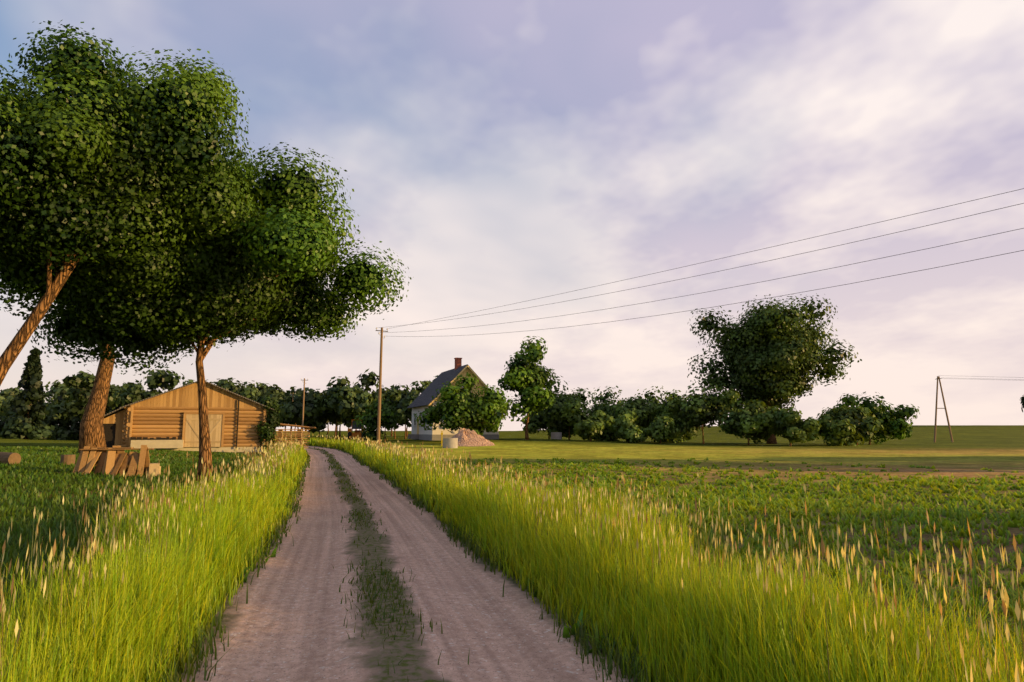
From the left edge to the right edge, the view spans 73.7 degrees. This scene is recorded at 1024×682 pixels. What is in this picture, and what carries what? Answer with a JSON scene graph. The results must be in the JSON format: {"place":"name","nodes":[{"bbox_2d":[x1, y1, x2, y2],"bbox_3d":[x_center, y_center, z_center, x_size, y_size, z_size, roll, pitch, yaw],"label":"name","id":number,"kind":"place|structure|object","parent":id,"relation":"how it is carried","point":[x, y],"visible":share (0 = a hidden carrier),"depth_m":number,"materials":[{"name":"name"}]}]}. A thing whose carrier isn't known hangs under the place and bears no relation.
{"place":"outdoors","nodes":[
{"label":"outdoors","id":0,"kind":"place"},
{"bbox_2d":[176,446,636,681],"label":"road","id":1,"kind":"structure","parent":0,"point":[286,623],"depth_m":6.11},
{"bbox_2d":[206,437,505,513],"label":"tall grass","id":2,"kind":"structure","parent":1,"relation":"on","point":[411,480],"depth_m":21.05,"materials":[{"name":"green plant"}]},
{"bbox_2d":[157,476,687,681],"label":"broadleaf weeds","id":3,"kind":"object","parent":1,"relation":"on","point":[565,629],"depth_m":5.28,"materials":[{"name":"green plant"}]},
{"bbox_2d":[150,446,700,681],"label":"grass","id":4,"kind":"structure","parent":1,"relation":"on","point":[455,536],"depth_m":5.97,"materials":[{"name":"green plant"}]},
{"bbox_2d":[407,358,498,439],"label":"house","id":5,"kind":"structure","parent":0,"point":[421,401],"depth_m":73.17,"materials":[{"name":"paint"}]},
{"bbox_2d":[0,425,1023,679],"bbox_3d":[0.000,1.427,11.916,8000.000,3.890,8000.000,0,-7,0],"label":"ground","id":6,"kind":"structure","parent":0,"point":[970,451],"depth_m":39.82,"materials":[{"name":"green plant"}]},
{"bbox_2d":[0,396,18,437],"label":"tree","id":7,"kind":"object","parent":6,"relation":"on","point":[6,409],"visible":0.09,"depth_m":119.43,"materials":[{"name":"green plant"}]},
{"bbox_2d":[0,389,23,419],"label":"forest tree","id":8,"kind":"object","parent":6,"relation":"on","point":[5,394],"visible":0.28,"depth_m":168.65,"materials":[{"name":"green plant"}]},
{"bbox_2d":[6,386,21,415],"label":"forest tree","id":9,"kind":"object","parent":6,"relation":"on","point":[15,389],"visible":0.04,"depth_m":172.43,"materials":[{"name":"green plant"}]},
{"bbox_2d":[0,347,54,439],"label":"spruce","id":10,"kind":"object","parent":6,"relation":"on","point":[22,425],"depth_m":97.00,"materials":[{"name":"green plant"}]},
{"bbox_2d":[23,379,47,439],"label":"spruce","id":11,"kind":"object","parent":6,"relation":"on","point":[41,402],"visible":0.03,"depth_m":105.88,"materials":[{"name":"green plant"}]},
{"bbox_2d":[1,400,71,438],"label":"tree","id":12,"kind":"object","parent":6,"relation":"on","point":[58,423],"visible":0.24,"depth_m":119.49,"materials":[{"name":"green plant"}]},
{"bbox_2d":[0,452,75,464],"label":"sawn logs","id":13,"kind":"object","parent":6,"relation":"on","point":[8,457],"visible":0.82,"depth_m":24.59,"materials":[{"name":"brown wood"}]},
{"bbox_2d":[43,380,62,405],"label":"forest tree","id":14,"kind":"object","parent":6,"relation":"on","point":[58,384],"visible":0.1,"depth_m":170.80,"materials":[{"name":"green plant"}]},
{"bbox_2d":[46,402,81,439],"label":"tree","id":15,"kind":"object","parent":6,"relation":"on","point":[69,432],"visible":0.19,"depth_m":116.97,"materials":[{"name":"green plant"}]},
{"bbox_2d":[49,384,106,412],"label":"forest tree","id":16,"kind":"object","parent":6,"relation":"on","point":[62,391],"visible":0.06,"depth_m":161.90,"materials":[{"name":"green plant"}]},
{"bbox_2d":[62,374,94,405],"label":"tree","id":17,"kind":"object","parent":6,"relation":"on","point":[81,394],"depth_m":98.62,"materials":[{"name":"green plant"}]},
{"bbox_2d":[61,370,122,419],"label":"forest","id":18,"kind":"object","parent":6,"relation":"on","point":[76,410],"visible":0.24,"depth_m":110.79,"materials":[{"name":"green plant"}]},
{"bbox_2d":[107,386,122,410],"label":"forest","id":19,"kind":"object","parent":6,"relation":"on","point":[116,407],"visible":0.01,"depth_m":128.24,"materials":[{"name":"green plant"}]},
{"bbox_2d":[73,444,160,476],"bbox_3d":[-13.061,3.860,22.148,3.105,1.051,1.376,2,-8,-18],"label":"wood pile","id":20,"kind":"object","parent":6,"relation":"on","point":[113,460],"visible":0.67,"depth_m":22.03,"materials":[{"name":"brown wood"}]},
{"bbox_2d":[0,446,260,620],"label":"mown grass","id":21,"kind":"structure","parent":6,"relation":"on","point":[66,476],"depth_m":15.60,"materials":[{"name":"green plant"}]},
{"bbox_2d":[0,213,263,452],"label":"old tree","id":22,"kind":"object","parent":6,"relation":"on","point":[92,428],"depth_m":35.45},
{"bbox_2d":[0,20,264,385],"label":"leaning tree","id":23,"kind":"object","parent":6,"relation":"on","point":[68,164],"depth_m":15.68,"materials":[{"name":"green plant"}]},
{"bbox_2d":[112,379,156,406],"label":"tree","id":24,"kind":"object","parent":6,"relation":"on","point":[132,392],"visible":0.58,"depth_m":102.08,"materials":[{"name":"green plant"}]},
{"bbox_2d":[140,369,175,393],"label":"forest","id":25,"kind":"object","parent":6,"relation":"on","point":[152,382],"visible":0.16,"depth_m":117.83,"materials":[{"name":"green plant"}]},
{"bbox_2d":[157,367,184,388],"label":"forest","id":26,"kind":"object","parent":6,"relation":"on","point":[165,377],"visible":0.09,"depth_m":117.78,"materials":[{"name":"green plant"}]},
{"bbox_2d":[103,381,272,451],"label":"barn","id":27,"kind":"structure","parent":6,"relation":"on","point":[168,420],"depth_m":46.72,"materials":[{"name":"wood"}]},
{"bbox_2d":[254,396,283,449],"bbox_3d":[-17.404,5.891,48.877,1.818,4.055,1.961,0,-7,0],"label":"barn creeper foliage","id":28,"kind":"object","parent":27,"relation":"attached to","point":[268,432],"visible":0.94,"depth_m":48.57,"materials":[{"name":"green plant"}]},
{"bbox_2d":[182,379,194,385],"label":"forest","id":29,"kind":"object","parent":6,"relation":"on","point":[189,381],"visible":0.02,"depth_m":133.21,"materials":[{"name":"green plant"}]},
{"bbox_2d":[0,142,413,482],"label":"tree","id":30,"kind":"object","parent":6,"relation":"on","point":[227,293],"depth_m":19.80,"materials":[{"name":"green plant"}]},
{"bbox_2d":[205,379,231,384],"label":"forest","id":31,"kind":"object","parent":6,"relation":"on","point":[220,381],"visible":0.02,"depth_m":138.14,"materials":[{"name":"green plant"}]},
{"bbox_2d":[217,377,256,400],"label":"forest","id":32,"kind":"object","parent":6,"relation":"on","point":[244,391],"visible":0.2,"depth_m":120.00,"materials":[{"name":"green plant"}]},
{"bbox_2d":[246,386,260,399],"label":"forest tree","id":33,"kind":"object","parent":6,"relation":"on","point":[256,393],"visible":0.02,"depth_m":162.71,"materials":[{"name":"green plant"}]},
{"bbox_2d":[244,381,274,396],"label":"forest tree","id":34,"kind":"object","parent":6,"relation":"on","point":[263,387],"visible":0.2,"depth_m":179.60,"materials":[{"name":"green plant"}]},
{"bbox_2d":[252,384,286,401],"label":"forest tree","id":35,"kind":"object","parent":6,"relation":"on","point":[274,390],"visible":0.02,"depth_m":155.64,"materials":[{"name":"green plant"}]},
{"bbox_2d":[257,391,301,426],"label":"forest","id":36,"kind":"object","parent":6,"relation":"on","point":[278,399],"visible":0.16,"depth_m":132.28,"materials":[{"name":"green plant"}]},
{"bbox_2d":[262,423,315,452],"bbox_3d":[-16.956,7.000,50.139,4.711,2.367,1.700,4,-8,-28],"label":"lumber stack","id":37,"kind":"object","parent":6,"relation":"on","point":[299,434],"visible":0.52,"depth_m":50.05,"materials":[{"name":"brown wood"}]},
{"bbox_2d":[269,386,309,437],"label":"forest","id":38,"kind":"object","parent":6,"relation":"on","point":[298,391],"depth_m":135.90,"materials":[{"name":"green plant"}]},
{"bbox_2d":[278,395,309,437],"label":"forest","id":39,"kind":"object","parent":6,"relation":"on","point":[295,398],"depth_m":129.74,"materials":[{"name":"green plant"}]},
{"bbox_2d":[277,387,324,428],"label":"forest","id":40,"kind":"object","parent":6,"relation":"on","point":[292,411],"depth_m":116.51,"materials":[{"name":"green plant"}]},
{"bbox_2d":[300,418,328,437],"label":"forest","id":41,"kind":"object","parent":6,"relation":"on","point":[319,426],"depth_m":134.50,"materials":[{"name":"green plant"}]},
{"bbox_2d":[314,390,344,439],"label":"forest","id":42,"kind":"object","parent":6,"relation":"on","point":[323,418],"depth_m":123.27,"materials":[{"name":"green plant"}]},
{"bbox_2d":[314,376,353,439],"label":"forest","id":43,"kind":"object","parent":6,"relation":"on","point":[326,405],"depth_m":120.13,"materials":[{"name":"green plant"}]},
{"bbox_2d":[332,422,343,437],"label":"forest tree","id":44,"kind":"object","parent":6,"relation":"on","point":[338,423],"depth_m":153.10,"materials":[{"name":"green plant"}]},
{"bbox_2d":[327,386,363,439],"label":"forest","id":45,"kind":"object","parent":6,"relation":"on","point":[337,395],"depth_m":115.47,"materials":[{"name":"green plant"}]},
{"bbox_2d":[348,420,365,440],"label":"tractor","id":46,"kind":"object","parent":6,"relation":"on","point":[357,433],"visible":0.61,"depth_m":76.87,"materials":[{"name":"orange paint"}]},
{"bbox_2d":[333,369,384,439],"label":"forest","id":47,"kind":"object","parent":6,"relation":"on","point":[345,408],"depth_m":114.51,"materials":[{"name":"green plant"}]},
{"bbox_2d":[353,398,399,440],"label":"bush","id":48,"kind":"object","parent":6,"relation":"on","point":[389,415],"depth_m":74.97,"materials":[{"name":"green plant"}]},
{"bbox_2d":[376,384,409,438],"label":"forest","id":49,"kind":"object","parent":6,"relation":"on","point":[396,387],"depth_m":134.93,"materials":[{"name":"green plant"}]},
{"bbox_2d":[386,388,416,438],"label":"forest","id":50,"kind":"object","parent":6,"relation":"on","point":[402,405],"depth_m":128.62,"materials":[{"name":"green plant"}]},
{"bbox_2d":[408,381,428,396],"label":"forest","id":51,"kind":"object","parent":6,"relation":"on","point":[416,391],"visible":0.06,"depth_m":129.73,"materials":[{"name":"green plant"}]},
{"bbox_2d":[407,380,432,427],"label":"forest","id":52,"kind":"object","parent":6,"relation":"on","point":[410,418],"visible":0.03,"depth_m":138.19,"materials":[{"name":"green plant"}]},
{"bbox_2d":[443,438,457,447],"bbox_3d":[-5.100,8.447,56.380,1.240,0.850,1.240,0,-7,0],"label":"well ring","id":53,"kind":"object","parent":6,"relation":"on","point":[450,442],"visible":0.88,"depth_m":55.86,"materials":[{"name":"concrete"}]},
{"bbox_2d":[414,372,512,435],"bbox_3d":[-4.186,6.522,66.326,10.276,7.160,7.347,3,-8,-21],"label":"bush","id":54,"kind":"object","parent":6,"relation":"on","point":[463,407],"depth_m":64.79,"materials":[{"name":"green plant"}]},
{"bbox_2d":[440,428,494,445],"bbox_3d":[-3.984,8.632,61.399,5.125,1.643,3.600,0,-7,0],"label":"gravel heap","id":55,"kind":"object","parent":6,"relation":"on","point":[465,437],"visible":0.85,"depth_m":60.73,"materials":[{"name":"beige gravel"}]},
{"bbox_2d":[0,436,1023,681],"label":"dry grass stalks","id":56,"kind":"object","parent":6,"relation":"on","point":[824,550],"depth_m":4.74,"materials":[{"name":"plant"}]},
{"bbox_2d":[0,469,1023,681],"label":"tall grass","id":57,"kind":"structure","parent":6,"relation":"on","point":[129,644],"depth_m":4.53,"materials":[{"name":"green plant"}]},
{"bbox_2d":[0,434,1023,681],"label":"grass stems","id":58,"kind":"object","parent":6,"relation":"on","point":[640,512],"visible":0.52,"depth_m":4.67,"materials":[{"name":"plant"}]},
{"bbox_2d":[497,336,557,439],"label":"tree","id":59,"kind":"object","parent":6,"relation":"on","point":[528,380],"depth_m":70.48,"materials":[{"name":"green plant"}]},
{"bbox_2d":[521,372,587,438],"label":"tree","id":60,"kind":"object","parent":6,"relation":"on","point":[537,423],"depth_m":81.10,"materials":[{"name":"green plant"}]},
{"bbox_2d":[551,432,561,438],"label":"well ring","id":61,"kind":"object","parent":6,"relation":"on","point":[556,435],"visible":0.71,"depth_m":74.78,"materials":[{"name":"concrete"}]},
{"bbox_2d":[539,387,595,439],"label":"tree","id":62,"kind":"object","parent":6,"relation":"on","point":[564,416],"depth_m":76.11,"materials":[{"name":"green plant"}]},
{"bbox_2d":[565,402,619,440],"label":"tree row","id":63,"kind":"object","parent":6,"relation":"on","point":[607,433],"visible":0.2,"depth_m":77.89,"materials":[{"name":"green plant"}]},
{"bbox_2d":[573,410,615,441],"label":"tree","id":64,"kind":"object","parent":6,"relation":"on","point":[597,423],"depth_m":69.03,"materials":[{"name":"green plant"}]},
{"bbox_2d":[586,385,628,439],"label":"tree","id":65,"kind":"object","parent":6,"relation":"on","point":[604,400],"visible":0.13,"depth_m":86.71,"materials":[{"name":"green plant"}]},
{"bbox_2d":[610,410,646,442],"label":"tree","id":66,"kind":"object","parent":6,"relation":"on","point":[625,427],"depth_m":69.62,"materials":[{"name":"green plant"}]},
{"bbox_2d":[611,396,674,441],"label":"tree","id":67,"kind":"object","parent":6,"relation":"on","point":[642,409],"depth_m":75.34,"materials":[{"name":"green plant"}]},
{"bbox_2d":[290,188,1023,448],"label":"power line poles","id":68,"kind":"object","parent":6,"relation":"on","point":[379,393],"visible":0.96,"depth_m":32.10,"materials":[{"name":"brown wood"}]},
{"bbox_2d":[643,416,675,442],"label":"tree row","id":69,"kind":"object","parent":6,"relation":"on","point":[660,427],"depth_m":69.57,"materials":[{"name":"green plant"}]},
{"bbox_2d":[634,386,694,441],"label":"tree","id":70,"kind":"object","parent":6,"relation":"on","point":[652,398],"visible":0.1,"depth_m":86.36,"materials":[{"name":"green plant"}]},
{"bbox_2d":[646,401,686,442],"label":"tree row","id":71,"kind":"object","parent":6,"relation":"on","point":[660,410],"depth_m":79.27,"materials":[{"name":"green plant"}]},
{"bbox_2d":[657,380,747,443],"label":"bush","id":72,"kind":"object","parent":6,"relation":"on","point":[707,406],"depth_m":73.09,"materials":[{"name":"green plant"}]},
{"bbox_2d":[436,456,1023,680],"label":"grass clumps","id":73,"kind":"object","parent":6,"relation":"on","point":[796,511],"visible":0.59,"depth_m":13.16,"materials":[{"name":"green plant"}]},
{"bbox_2d":[716,388,777,444],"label":"bush","id":74,"kind":"object","parent":6,"relation":"on","point":[741,422],"depth_m":68.97,"materials":[{"name":"green plant"}]},
{"bbox_2d":[687,294,861,443],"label":"tree","id":75,"kind":"object","parent":6,"relation":"on","point":[775,353],"depth_m":73.52,"materials":[{"name":"green plant"}]},
{"bbox_2d":[530,468,1023,664],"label":"field weeds","id":76,"kind":"object","parent":6,"relation":"on","point":[983,495],"depth_m":9.59,"materials":[{"name":"green plant"}]},
{"bbox_2d":[754,405,820,446],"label":"bush","id":77,"kind":"object","parent":6,"relation":"on","point":[790,425],"depth_m":65.68,"materials":[{"name":"green plant"}]},
{"bbox_2d":[817,405,875,444],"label":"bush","id":78,"kind":"object","parent":6,"relation":"on","point":[866,435],"depth_m":72.43,"materials":[{"name":"green plant"}]},
{"bbox_2d":[811,406,883,445],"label":"bush","id":79,"kind":"object","parent":6,"relation":"on","point":[842,424],"depth_m":67.53,"materials":[{"name":"green plant"}]},
{"bbox_2d":[817,392,919,444],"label":"bush","id":80,"kind":"object","parent":6,"relation":"on","point":[897,425],"depth_m":77.43,"materials":[{"name":"green plant"}]},
{"bbox_2d":[934,375,1023,441],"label":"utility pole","id":81,"kind":"object","parent":6,"relation":"on","point":[936,408],"visible":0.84,"depth_m":93.48,"materials":[{"name":"brown wood"}]},
{"bbox_2d":[1020,396,1023,411],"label":"tree","id":82,"kind":"object","parent":6,"relation":"on","point":[1022,401],"visible":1,"depth_m":211.29,"materials":[{"name":"green plant"}]},
{"bbox_2d":[0,0,1023,430],"label":"sky","id":83,"kind":"structure","parent":0,"point":[506,152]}
]}

